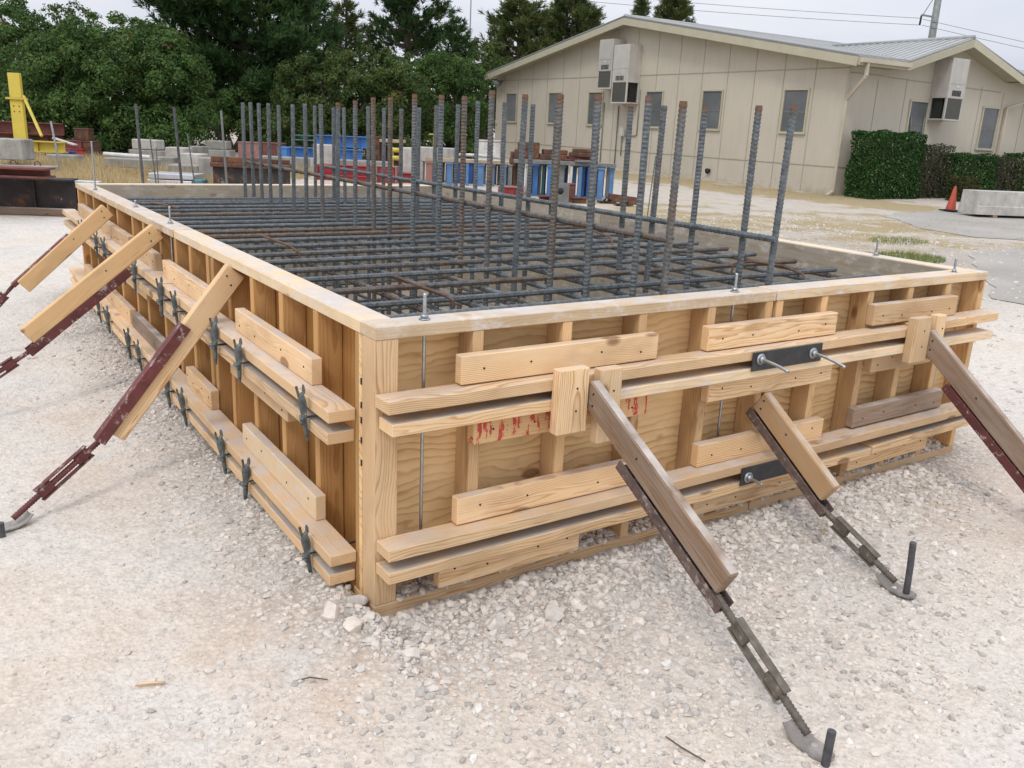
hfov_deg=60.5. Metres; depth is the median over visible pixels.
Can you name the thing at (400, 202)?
rebar dowel
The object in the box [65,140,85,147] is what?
box section
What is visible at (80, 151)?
box section
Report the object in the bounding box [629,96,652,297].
rebar dowel
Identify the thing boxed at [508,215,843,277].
rebar
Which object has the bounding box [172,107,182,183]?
stake
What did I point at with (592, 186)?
rebar dowel
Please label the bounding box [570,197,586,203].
scrap block
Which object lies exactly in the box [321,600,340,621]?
rock
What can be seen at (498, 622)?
rock
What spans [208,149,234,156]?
concrete block
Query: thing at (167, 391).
wedge clamp
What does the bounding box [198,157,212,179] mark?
concrete block
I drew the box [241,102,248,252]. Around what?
rebar dowel
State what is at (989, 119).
window
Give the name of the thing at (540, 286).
rebar
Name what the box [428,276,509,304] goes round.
rebar
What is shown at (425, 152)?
portal block
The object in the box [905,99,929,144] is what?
window
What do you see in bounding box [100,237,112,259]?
wedge clamp
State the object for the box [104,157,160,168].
concrete block
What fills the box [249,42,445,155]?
broadleaf bush
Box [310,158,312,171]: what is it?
concrete block
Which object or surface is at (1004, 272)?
road
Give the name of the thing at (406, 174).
red frame
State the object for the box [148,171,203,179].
aluminium sheet
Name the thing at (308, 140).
teal rack
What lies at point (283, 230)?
rebar
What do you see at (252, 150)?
rebar dowel
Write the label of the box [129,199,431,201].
rebar
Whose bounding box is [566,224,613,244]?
bent bar
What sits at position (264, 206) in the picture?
rebar
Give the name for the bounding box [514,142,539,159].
rusty plates
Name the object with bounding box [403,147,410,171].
concrete block
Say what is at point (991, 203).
concrete barrier
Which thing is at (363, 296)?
rebar
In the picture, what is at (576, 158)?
rusty plates
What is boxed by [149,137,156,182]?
stake
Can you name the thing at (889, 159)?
hedge
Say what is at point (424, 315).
threaded rod
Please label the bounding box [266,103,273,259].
rebar dowel
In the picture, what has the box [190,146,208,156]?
concrete block
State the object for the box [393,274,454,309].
bent bar
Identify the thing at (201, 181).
blue box
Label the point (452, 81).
broadleaf bush
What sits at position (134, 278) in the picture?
wedge clamp
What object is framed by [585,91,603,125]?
window
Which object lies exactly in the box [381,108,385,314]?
rebar dowel
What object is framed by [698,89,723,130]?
window
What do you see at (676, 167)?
rebar dowel
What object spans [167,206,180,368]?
threaded rod
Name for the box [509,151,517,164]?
rusty plates
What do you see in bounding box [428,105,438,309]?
rebar dowel
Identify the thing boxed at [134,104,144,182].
stake
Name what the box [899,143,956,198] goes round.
hedge
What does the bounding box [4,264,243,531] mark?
raking brace
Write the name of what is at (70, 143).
white plank
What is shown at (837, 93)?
hall
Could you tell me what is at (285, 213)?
rebar
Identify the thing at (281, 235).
rebar
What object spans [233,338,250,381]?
wedge clamp
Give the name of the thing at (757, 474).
tie plate
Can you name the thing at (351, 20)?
pine tree
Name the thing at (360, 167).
red frame
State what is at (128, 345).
wedge clamp
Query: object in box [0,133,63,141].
steel beam
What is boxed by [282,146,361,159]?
steel beam
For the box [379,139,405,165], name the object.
covered rack
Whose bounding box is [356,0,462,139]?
pine tree
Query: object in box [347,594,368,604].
rock
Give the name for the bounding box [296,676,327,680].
twig
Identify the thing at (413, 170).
rebar dowel
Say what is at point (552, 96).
window
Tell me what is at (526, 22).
pine tree
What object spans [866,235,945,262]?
green grass
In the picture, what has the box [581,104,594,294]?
rebar dowel
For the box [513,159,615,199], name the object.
steel rack
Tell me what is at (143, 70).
broadleaf tree
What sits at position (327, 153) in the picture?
concrete block
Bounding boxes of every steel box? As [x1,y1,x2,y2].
[237,141,262,157]
[262,142,286,155]
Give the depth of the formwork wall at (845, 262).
5.50 m
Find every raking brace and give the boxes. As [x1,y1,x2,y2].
[0,205,112,306]
[0,224,162,377]
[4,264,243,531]
[587,380,834,761]
[746,392,916,598]
[926,330,1023,492]
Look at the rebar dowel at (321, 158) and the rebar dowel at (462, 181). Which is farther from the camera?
the rebar dowel at (321, 158)
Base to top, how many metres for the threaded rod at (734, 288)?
0.934 m
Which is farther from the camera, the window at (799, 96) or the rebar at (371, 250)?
the window at (799, 96)
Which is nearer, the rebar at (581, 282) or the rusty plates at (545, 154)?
the rebar at (581, 282)
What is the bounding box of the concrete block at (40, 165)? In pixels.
[0,160,59,171]
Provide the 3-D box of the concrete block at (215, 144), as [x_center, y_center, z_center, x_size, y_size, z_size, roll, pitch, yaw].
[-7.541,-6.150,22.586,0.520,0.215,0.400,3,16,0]
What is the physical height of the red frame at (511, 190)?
0.190 m
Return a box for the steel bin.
[210,156,295,183]
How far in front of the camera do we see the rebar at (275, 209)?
6.18 m
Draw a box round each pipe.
[103,152,150,158]
[459,153,499,159]
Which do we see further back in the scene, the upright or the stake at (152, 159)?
the upright
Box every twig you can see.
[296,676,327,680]
[665,736,705,761]
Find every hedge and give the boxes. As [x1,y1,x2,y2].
[843,129,927,199]
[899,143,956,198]
[930,151,998,197]
[945,174,982,201]
[975,155,1022,190]
[1001,152,1023,191]
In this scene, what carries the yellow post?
on the ground at (26, 241)
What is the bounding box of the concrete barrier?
[958,189,1023,217]
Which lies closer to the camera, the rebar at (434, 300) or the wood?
the rebar at (434, 300)
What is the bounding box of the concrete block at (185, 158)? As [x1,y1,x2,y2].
[180,153,207,163]
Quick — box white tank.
[478,139,500,167]
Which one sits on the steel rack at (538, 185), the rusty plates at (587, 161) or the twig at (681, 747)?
the rusty plates at (587, 161)
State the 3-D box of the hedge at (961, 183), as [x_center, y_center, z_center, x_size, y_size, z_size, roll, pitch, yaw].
[11.344,-4.888,22.043,0.726,0.744,0.706,-8,20,-33]
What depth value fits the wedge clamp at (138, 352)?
4.75 m
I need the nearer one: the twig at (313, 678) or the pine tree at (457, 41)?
the twig at (313, 678)
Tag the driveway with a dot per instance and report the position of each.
(1011, 231)
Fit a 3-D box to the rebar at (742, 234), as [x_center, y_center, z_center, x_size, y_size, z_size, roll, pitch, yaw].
[-0.270,-1.176,5.309,0.027,0.025,4.720,-45,35,-14]
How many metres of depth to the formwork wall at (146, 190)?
7.29 m
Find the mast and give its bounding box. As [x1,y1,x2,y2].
[469,0,471,41]
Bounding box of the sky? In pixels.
[0,0,1023,99]
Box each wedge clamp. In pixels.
[93,231,101,258]
[96,302,103,323]
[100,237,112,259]
[102,305,112,333]
[123,327,133,359]
[131,260,144,292]
[133,339,145,370]
[155,277,170,316]
[163,381,174,407]
[169,290,185,323]
[175,387,190,426]
[209,316,226,364]
[214,430,229,473]
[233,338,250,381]
[239,457,253,499]
[295,384,318,440]
[298,525,355,572]
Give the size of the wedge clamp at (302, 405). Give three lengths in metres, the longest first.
0.204 x 0.190 x 0.043 m
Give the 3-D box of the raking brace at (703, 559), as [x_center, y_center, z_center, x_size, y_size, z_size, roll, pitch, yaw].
[0.514,0.459,2.491,0.064,0.718,1.058,-8,20,-33]
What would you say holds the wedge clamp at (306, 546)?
attached to the formwork wall at (291, 330)
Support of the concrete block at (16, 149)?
on the concrete block at (40, 165)
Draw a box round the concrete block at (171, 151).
[165,147,192,156]
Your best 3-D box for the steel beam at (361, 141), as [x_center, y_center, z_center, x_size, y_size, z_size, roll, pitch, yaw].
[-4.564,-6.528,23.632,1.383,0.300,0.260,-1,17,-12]
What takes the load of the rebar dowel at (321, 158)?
on the ground at (26, 241)
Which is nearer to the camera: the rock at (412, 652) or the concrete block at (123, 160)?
the rock at (412, 652)
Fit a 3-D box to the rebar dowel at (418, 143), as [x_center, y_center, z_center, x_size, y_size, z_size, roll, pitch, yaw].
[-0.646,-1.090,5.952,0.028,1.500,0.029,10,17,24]
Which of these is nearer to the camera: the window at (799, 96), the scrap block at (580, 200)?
the scrap block at (580, 200)
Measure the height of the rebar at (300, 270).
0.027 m
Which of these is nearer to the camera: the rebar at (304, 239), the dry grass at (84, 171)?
the rebar at (304, 239)
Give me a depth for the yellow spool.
21.63 m
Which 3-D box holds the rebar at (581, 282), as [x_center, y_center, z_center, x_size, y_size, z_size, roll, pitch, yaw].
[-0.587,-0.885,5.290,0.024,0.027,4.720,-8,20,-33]
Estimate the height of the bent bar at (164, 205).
0.023 m
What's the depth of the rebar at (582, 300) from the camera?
3.43 m
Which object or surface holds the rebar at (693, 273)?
on the ground at (26, 241)
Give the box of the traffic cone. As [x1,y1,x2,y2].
[939,186,957,211]
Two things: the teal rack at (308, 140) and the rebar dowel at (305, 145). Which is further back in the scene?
the teal rack at (308, 140)
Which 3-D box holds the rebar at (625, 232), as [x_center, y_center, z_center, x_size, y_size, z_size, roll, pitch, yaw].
[-0.783,-1.158,5.139,0.025,0.025,4.909,-8,20,-33]
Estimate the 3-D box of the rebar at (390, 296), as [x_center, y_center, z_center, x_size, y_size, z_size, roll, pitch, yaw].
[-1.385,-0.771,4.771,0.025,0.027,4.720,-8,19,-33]
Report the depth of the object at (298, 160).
20.92 m
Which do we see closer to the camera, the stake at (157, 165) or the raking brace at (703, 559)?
the raking brace at (703, 559)
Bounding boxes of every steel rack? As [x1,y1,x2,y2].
[425,157,513,186]
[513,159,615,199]
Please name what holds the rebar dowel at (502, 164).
on the ground at (26, 241)
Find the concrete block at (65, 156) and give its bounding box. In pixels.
[46,154,83,162]
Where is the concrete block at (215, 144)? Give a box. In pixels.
[206,140,230,149]
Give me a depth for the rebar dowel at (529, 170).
4.80 m
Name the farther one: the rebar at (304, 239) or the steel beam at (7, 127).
the steel beam at (7, 127)
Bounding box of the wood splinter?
[135,681,164,685]
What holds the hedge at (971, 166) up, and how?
on the ground at (26, 241)
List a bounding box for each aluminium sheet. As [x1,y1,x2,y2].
[147,178,192,183]
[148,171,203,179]
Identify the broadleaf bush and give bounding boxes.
[180,85,296,152]
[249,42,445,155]
[375,49,496,158]
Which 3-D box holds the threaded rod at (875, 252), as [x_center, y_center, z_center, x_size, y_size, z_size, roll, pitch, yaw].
[1.874,-0.296,4.675,0.034,0.952,0.034,-8,20,-33]
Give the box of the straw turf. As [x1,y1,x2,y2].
[500,156,1021,250]
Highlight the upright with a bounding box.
[569,183,575,201]
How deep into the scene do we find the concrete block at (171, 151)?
20.61 m
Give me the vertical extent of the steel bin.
0.590 m
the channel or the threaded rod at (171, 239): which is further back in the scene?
the channel
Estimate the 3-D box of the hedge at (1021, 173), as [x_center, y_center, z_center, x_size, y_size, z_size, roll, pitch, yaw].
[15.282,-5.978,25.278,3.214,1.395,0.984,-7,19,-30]
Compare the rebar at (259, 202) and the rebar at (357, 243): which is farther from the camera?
the rebar at (259, 202)
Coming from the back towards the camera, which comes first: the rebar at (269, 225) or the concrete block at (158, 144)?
the concrete block at (158, 144)
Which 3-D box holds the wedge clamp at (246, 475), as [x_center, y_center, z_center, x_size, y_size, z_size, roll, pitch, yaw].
[-0.946,0.345,3.371,0.043,0.184,0.204,26,28,36]
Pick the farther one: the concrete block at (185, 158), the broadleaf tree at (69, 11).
the broadleaf tree at (69, 11)
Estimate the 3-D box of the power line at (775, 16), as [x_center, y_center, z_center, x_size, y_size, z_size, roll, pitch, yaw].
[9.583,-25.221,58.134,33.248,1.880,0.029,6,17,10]
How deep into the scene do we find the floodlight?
34.82 m
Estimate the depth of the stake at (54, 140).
17.66 m
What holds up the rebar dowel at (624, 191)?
attached to the rebar at (742, 234)
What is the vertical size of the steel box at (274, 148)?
0.574 m
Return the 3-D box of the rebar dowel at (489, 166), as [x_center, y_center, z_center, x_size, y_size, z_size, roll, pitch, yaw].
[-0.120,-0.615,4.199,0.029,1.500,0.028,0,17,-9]
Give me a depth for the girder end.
22.53 m
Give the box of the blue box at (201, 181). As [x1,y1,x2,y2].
[193,179,207,183]
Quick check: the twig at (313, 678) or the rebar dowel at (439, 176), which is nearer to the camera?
the twig at (313, 678)
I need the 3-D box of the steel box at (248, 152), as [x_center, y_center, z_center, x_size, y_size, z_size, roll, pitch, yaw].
[-6.957,-6.202,23.553,0.654,0.564,0.524,3,16,0]
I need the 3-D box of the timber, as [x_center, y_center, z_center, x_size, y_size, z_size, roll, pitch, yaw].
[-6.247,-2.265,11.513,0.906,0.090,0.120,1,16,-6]
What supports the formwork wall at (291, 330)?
on the ground at (26, 241)
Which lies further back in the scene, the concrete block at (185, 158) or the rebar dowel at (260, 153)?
the concrete block at (185, 158)
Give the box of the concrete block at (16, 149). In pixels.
[0,138,34,160]
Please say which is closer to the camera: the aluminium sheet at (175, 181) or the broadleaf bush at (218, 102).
the aluminium sheet at (175, 181)
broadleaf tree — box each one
[0,0,65,120]
[0,6,219,153]
[15,0,101,137]
[446,37,514,139]
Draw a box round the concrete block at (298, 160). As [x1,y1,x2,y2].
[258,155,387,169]
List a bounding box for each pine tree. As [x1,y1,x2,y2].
[127,0,366,135]
[322,0,378,119]
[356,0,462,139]
[436,12,480,107]
[476,0,555,70]
[541,0,606,45]
[629,0,652,16]
[651,0,698,23]
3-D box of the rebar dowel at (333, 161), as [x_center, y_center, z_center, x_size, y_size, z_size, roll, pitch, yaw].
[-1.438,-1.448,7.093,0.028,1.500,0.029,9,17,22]
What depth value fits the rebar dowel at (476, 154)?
5.26 m
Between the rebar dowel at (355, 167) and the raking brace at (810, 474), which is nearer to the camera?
the raking brace at (810, 474)
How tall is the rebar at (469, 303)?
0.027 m
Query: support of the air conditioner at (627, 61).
attached to the hall
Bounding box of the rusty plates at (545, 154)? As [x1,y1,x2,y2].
[539,149,567,160]
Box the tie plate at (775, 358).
[751,343,845,372]
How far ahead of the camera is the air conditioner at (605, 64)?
28.45 m
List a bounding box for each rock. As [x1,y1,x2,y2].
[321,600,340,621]
[343,616,362,633]
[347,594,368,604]
[401,647,419,659]
[486,615,506,630]
[545,604,563,622]
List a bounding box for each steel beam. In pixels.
[0,121,65,135]
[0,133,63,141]
[0,165,55,178]
[0,177,77,210]
[33,140,67,152]
[51,151,77,154]
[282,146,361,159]
[317,135,365,147]
[537,195,549,199]
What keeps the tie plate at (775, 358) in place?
attached to the formwork wall at (522, 458)
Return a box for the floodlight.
[493,80,502,87]
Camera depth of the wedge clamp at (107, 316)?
5.46 m
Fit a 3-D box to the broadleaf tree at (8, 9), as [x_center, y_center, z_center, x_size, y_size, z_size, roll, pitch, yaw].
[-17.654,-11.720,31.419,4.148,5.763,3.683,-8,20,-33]
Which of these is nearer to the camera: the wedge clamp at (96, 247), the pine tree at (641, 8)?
the wedge clamp at (96, 247)
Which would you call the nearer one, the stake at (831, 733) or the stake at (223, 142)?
the stake at (831, 733)
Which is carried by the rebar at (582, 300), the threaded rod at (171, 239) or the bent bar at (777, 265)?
the bent bar at (777, 265)
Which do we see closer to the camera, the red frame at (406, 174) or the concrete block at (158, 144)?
the red frame at (406, 174)
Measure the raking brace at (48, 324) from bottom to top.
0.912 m
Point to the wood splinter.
(150, 683)
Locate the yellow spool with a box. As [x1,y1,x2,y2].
[392,147,398,165]
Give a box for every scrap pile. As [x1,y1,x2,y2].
[597,193,620,202]
[613,196,636,205]
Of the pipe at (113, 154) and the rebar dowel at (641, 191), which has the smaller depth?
the rebar dowel at (641, 191)
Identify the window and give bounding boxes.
[505,93,517,122]
[546,92,561,123]
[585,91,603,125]
[642,90,663,128]
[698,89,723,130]
[777,88,810,134]
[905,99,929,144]
[975,106,1000,150]
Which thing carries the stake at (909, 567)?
on the ground at (26, 241)
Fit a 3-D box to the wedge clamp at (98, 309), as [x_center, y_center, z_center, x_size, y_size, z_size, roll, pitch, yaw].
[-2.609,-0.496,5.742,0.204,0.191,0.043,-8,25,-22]
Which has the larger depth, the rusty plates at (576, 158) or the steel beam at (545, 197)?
the rusty plates at (576, 158)
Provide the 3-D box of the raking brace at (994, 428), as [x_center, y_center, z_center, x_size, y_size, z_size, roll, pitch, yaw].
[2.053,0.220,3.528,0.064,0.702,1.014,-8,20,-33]
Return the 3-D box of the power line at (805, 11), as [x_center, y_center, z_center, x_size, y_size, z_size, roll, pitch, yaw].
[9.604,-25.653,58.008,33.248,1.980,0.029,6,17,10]
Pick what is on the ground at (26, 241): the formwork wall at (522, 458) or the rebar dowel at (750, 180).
the formwork wall at (522, 458)
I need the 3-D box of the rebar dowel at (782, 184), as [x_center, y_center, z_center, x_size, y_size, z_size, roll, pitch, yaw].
[1.027,-0.343,3.545,0.029,1.500,0.028,7,17,10]
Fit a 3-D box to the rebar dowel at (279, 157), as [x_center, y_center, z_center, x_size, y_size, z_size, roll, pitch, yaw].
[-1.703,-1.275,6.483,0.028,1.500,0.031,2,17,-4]
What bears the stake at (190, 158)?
on the ground at (26, 241)
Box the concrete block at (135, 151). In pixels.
[129,149,165,156]
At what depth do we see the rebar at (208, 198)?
6.80 m
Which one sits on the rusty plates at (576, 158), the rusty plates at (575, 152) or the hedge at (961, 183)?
the rusty plates at (575, 152)
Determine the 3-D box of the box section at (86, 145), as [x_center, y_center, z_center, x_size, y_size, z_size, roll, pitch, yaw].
[-10.626,-5.906,22.180,0.294,0.461,0.524,3,16,0]
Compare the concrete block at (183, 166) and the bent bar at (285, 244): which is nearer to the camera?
the bent bar at (285, 244)
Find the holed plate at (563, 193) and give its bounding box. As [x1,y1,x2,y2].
[558,183,569,202]
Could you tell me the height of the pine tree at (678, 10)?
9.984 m
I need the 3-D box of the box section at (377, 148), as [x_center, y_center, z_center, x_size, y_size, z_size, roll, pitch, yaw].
[-3.841,-6.472,24.472,0.404,0.832,0.524,3,16,0]
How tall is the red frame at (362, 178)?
0.150 m
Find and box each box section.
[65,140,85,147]
[65,148,85,156]
[73,128,93,140]
[81,140,101,158]
[365,136,381,160]
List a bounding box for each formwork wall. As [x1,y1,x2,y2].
[62,183,389,594]
[92,183,436,286]
[359,268,998,615]
[440,187,964,303]
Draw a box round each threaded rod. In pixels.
[90,141,97,189]
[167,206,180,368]
[418,293,429,583]
[716,273,738,437]
[872,238,878,255]
[932,258,957,387]
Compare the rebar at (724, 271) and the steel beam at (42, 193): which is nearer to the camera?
the rebar at (724, 271)
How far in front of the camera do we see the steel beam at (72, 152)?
21.13 m
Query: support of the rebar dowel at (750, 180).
attached to the rebar at (742, 234)
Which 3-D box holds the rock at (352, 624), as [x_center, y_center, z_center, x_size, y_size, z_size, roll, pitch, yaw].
[-0.465,0.705,2.566,0.056,0.043,0.071,4,16,5]
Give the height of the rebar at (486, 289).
0.025 m
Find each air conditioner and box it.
[597,39,625,89]
[610,44,642,103]
[927,58,969,121]
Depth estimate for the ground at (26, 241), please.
2.71 m
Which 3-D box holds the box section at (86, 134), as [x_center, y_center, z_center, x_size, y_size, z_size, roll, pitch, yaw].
[-10.807,-6.307,22.170,0.364,0.285,0.424,1,16,-5]
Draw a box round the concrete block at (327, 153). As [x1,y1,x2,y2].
[313,144,335,170]
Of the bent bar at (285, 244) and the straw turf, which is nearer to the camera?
the bent bar at (285, 244)
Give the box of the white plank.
[52,137,76,145]
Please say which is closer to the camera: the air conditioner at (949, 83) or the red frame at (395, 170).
the red frame at (395, 170)
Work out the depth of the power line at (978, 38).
54.66 m
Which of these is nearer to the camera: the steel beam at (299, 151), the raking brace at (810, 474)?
the raking brace at (810, 474)
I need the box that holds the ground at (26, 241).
[0,99,1023,767]
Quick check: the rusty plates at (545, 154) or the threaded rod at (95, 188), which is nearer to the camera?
the threaded rod at (95, 188)
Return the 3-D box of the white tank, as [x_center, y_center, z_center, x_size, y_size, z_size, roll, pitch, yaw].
[-0.664,-6.947,26.424,0.740,0.960,0.640,3,16,0]
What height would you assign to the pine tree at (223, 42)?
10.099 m
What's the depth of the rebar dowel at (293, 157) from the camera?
6.13 m
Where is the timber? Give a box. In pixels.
[0,206,65,215]
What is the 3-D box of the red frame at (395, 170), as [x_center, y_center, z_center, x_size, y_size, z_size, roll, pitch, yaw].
[-2.740,-4.604,19.323,0.446,0.380,0.400,3,16,0]
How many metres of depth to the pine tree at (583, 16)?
47.46 m
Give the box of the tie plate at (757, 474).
[739,460,787,485]
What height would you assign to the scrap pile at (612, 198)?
0.176 m
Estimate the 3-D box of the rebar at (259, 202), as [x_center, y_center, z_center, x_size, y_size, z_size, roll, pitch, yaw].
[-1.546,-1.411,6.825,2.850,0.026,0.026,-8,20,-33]
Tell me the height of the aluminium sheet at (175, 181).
0.095 m
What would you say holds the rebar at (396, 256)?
on the rebar at (486, 289)
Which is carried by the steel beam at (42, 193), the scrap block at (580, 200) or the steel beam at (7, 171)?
the steel beam at (7, 171)
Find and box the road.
[969,248,1023,303]
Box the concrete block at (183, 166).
[167,163,198,172]
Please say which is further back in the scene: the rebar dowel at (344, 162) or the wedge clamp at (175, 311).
the rebar dowel at (344, 162)
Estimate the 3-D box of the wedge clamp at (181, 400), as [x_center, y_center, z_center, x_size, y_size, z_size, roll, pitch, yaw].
[-1.441,0.088,4.078,0.204,0.189,0.043,-14,19,-31]
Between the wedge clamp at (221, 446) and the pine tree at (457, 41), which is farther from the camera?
the pine tree at (457, 41)
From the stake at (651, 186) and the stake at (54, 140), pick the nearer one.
the stake at (651, 186)
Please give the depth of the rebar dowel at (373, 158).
5.11 m
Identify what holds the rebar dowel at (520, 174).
on the ground at (26, 241)
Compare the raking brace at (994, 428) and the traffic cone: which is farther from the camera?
the traffic cone
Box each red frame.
[317,163,370,175]
[317,174,370,181]
[376,165,398,183]
[398,172,410,182]
[498,185,524,195]
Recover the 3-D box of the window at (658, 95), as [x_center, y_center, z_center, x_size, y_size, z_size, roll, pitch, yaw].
[4.413,-8.579,27.437,0.058,1.133,0.900,-7,19,-30]
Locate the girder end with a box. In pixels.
[277,147,289,156]
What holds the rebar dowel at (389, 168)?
on the ground at (26, 241)
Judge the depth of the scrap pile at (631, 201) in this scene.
16.56 m
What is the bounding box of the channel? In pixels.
[75,180,101,182]
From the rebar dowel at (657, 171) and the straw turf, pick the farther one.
the straw turf
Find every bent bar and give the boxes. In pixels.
[150,202,179,208]
[260,234,302,267]
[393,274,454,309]
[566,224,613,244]
[729,260,806,279]
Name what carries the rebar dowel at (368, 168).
on the ground at (26, 241)
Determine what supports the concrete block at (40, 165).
on the ground at (26, 241)
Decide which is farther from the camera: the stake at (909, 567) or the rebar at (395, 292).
the rebar at (395, 292)
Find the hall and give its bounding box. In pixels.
[484,14,1023,195]
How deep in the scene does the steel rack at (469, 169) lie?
19.54 m
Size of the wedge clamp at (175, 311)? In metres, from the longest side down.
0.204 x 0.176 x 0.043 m
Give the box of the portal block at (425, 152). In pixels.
[420,146,454,182]
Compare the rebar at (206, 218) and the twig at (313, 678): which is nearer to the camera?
the twig at (313, 678)
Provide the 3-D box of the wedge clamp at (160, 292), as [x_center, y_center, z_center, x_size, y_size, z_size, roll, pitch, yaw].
[-1.606,-0.428,4.215,0.043,0.190,0.204,16,21,38]
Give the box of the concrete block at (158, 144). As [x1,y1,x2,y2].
[132,139,164,149]
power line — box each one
[588,1,913,24]
[690,2,911,17]
[922,25,1023,48]
[923,19,1023,41]
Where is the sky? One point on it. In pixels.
(1003, 18)
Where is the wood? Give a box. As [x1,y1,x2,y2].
[2,59,495,141]
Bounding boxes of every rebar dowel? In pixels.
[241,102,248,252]
[248,102,257,252]
[257,103,265,259]
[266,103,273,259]
[277,105,284,267]
[290,104,296,275]
[303,104,309,276]
[313,106,317,283]
[318,104,325,288]
[332,108,335,288]
[335,102,339,287]
[342,108,347,298]
[353,100,357,302]
[366,106,370,301]
[371,97,376,310]
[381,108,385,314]
[386,97,392,314]
[398,109,403,313]
[409,94,416,312]
[414,107,420,312]
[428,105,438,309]
[434,95,443,310]
[449,104,460,309]
[457,96,467,308]
[469,101,479,307]
[482,90,494,305]
[495,102,507,305]
[510,94,528,304]
[521,104,535,298]
[543,105,556,301]
[545,94,563,301]
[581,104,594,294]
[582,94,601,296]
[614,103,633,295]
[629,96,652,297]
[642,105,666,293]
[659,101,686,294]
[683,107,707,289]
[734,105,762,287]
[765,104,797,285]
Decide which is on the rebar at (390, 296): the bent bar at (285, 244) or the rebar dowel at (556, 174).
the bent bar at (285, 244)
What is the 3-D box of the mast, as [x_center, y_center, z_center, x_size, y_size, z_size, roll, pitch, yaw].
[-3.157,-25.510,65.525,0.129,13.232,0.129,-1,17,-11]
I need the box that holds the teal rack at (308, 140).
[295,134,340,148]
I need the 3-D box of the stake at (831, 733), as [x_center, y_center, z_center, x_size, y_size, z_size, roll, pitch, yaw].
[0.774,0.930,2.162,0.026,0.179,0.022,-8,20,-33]
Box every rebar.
[124,197,430,199]
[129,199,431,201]
[136,200,469,205]
[143,203,466,208]
[149,206,482,212]
[158,209,498,216]
[167,211,530,220]
[176,215,533,224]
[180,212,432,311]
[185,218,547,229]
[196,221,585,234]
[207,225,608,238]
[211,212,486,307]
[218,229,604,243]
[232,233,617,250]
[244,211,535,303]
[246,160,665,242]
[247,238,673,257]
[262,204,588,298]
[263,241,698,264]
[281,247,728,273]
[301,252,756,281]
[314,211,628,294]
[316,277,443,286]
[318,164,777,242]
[327,259,796,294]
[330,282,405,313]
[340,210,676,291]
[352,291,482,302]
[358,267,837,308]
[364,280,441,310]
[376,203,748,285]
[376,210,713,288]
[376,299,509,311]
[385,274,880,317]
[396,203,782,282]
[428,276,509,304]
[452,209,816,279]
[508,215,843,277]
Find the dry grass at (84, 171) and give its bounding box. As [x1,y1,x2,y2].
[0,148,313,183]
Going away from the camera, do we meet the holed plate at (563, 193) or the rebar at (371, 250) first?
the rebar at (371, 250)
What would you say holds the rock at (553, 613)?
on the ground at (26, 241)
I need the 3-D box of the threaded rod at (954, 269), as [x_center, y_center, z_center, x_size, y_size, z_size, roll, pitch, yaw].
[2.034,-0.136,4.189,0.034,0.932,0.034,-8,20,-33]
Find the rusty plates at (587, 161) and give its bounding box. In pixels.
[574,160,589,162]
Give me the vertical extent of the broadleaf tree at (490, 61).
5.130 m
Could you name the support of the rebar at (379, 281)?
on the rebar at (504, 303)
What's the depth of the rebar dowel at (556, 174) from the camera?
3.68 m
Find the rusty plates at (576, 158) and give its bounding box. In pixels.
[564,156,589,160]
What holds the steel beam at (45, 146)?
on the concrete block at (65, 156)
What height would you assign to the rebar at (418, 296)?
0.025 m
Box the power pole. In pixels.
[919,0,941,37]
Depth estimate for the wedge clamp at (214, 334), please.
3.44 m
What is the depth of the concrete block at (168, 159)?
19.41 m
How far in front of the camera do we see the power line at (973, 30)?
54.66 m
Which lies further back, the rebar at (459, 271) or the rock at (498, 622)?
the rebar at (459, 271)
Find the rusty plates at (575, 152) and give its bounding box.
[568,148,590,157]
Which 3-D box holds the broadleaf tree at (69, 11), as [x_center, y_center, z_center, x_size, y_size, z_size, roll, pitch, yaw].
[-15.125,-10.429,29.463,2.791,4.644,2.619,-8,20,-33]
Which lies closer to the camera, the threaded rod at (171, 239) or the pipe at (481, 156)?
the threaded rod at (171, 239)
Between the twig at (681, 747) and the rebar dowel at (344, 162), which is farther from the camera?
the rebar dowel at (344, 162)
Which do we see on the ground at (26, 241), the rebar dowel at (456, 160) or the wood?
the wood
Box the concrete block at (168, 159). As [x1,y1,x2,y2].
[154,156,177,167]
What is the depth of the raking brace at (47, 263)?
5.21 m
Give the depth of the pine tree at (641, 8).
55.25 m
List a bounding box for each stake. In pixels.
[0,521,5,537]
[50,121,60,169]
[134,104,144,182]
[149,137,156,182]
[155,147,158,182]
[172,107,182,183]
[187,134,194,183]
[220,110,227,183]
[647,156,655,215]
[821,728,836,767]
[903,541,916,594]
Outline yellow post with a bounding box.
[5,73,42,138]
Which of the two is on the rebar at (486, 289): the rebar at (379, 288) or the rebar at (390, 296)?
the rebar at (379, 288)
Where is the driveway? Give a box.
[887,210,1023,239]
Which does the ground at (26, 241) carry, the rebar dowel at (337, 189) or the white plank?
the rebar dowel at (337, 189)
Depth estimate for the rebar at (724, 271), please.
4.75 m
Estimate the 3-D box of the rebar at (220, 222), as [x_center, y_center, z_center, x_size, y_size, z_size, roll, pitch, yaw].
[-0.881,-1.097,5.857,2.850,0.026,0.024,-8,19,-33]
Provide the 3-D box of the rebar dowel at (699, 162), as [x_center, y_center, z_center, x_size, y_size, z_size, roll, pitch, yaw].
[0.781,-0.452,3.921,0.028,1.500,0.029,3,17,1]
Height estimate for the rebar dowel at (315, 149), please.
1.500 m
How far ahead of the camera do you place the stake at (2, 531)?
3.08 m
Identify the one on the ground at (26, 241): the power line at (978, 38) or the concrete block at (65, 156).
the concrete block at (65, 156)
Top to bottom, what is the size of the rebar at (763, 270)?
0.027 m

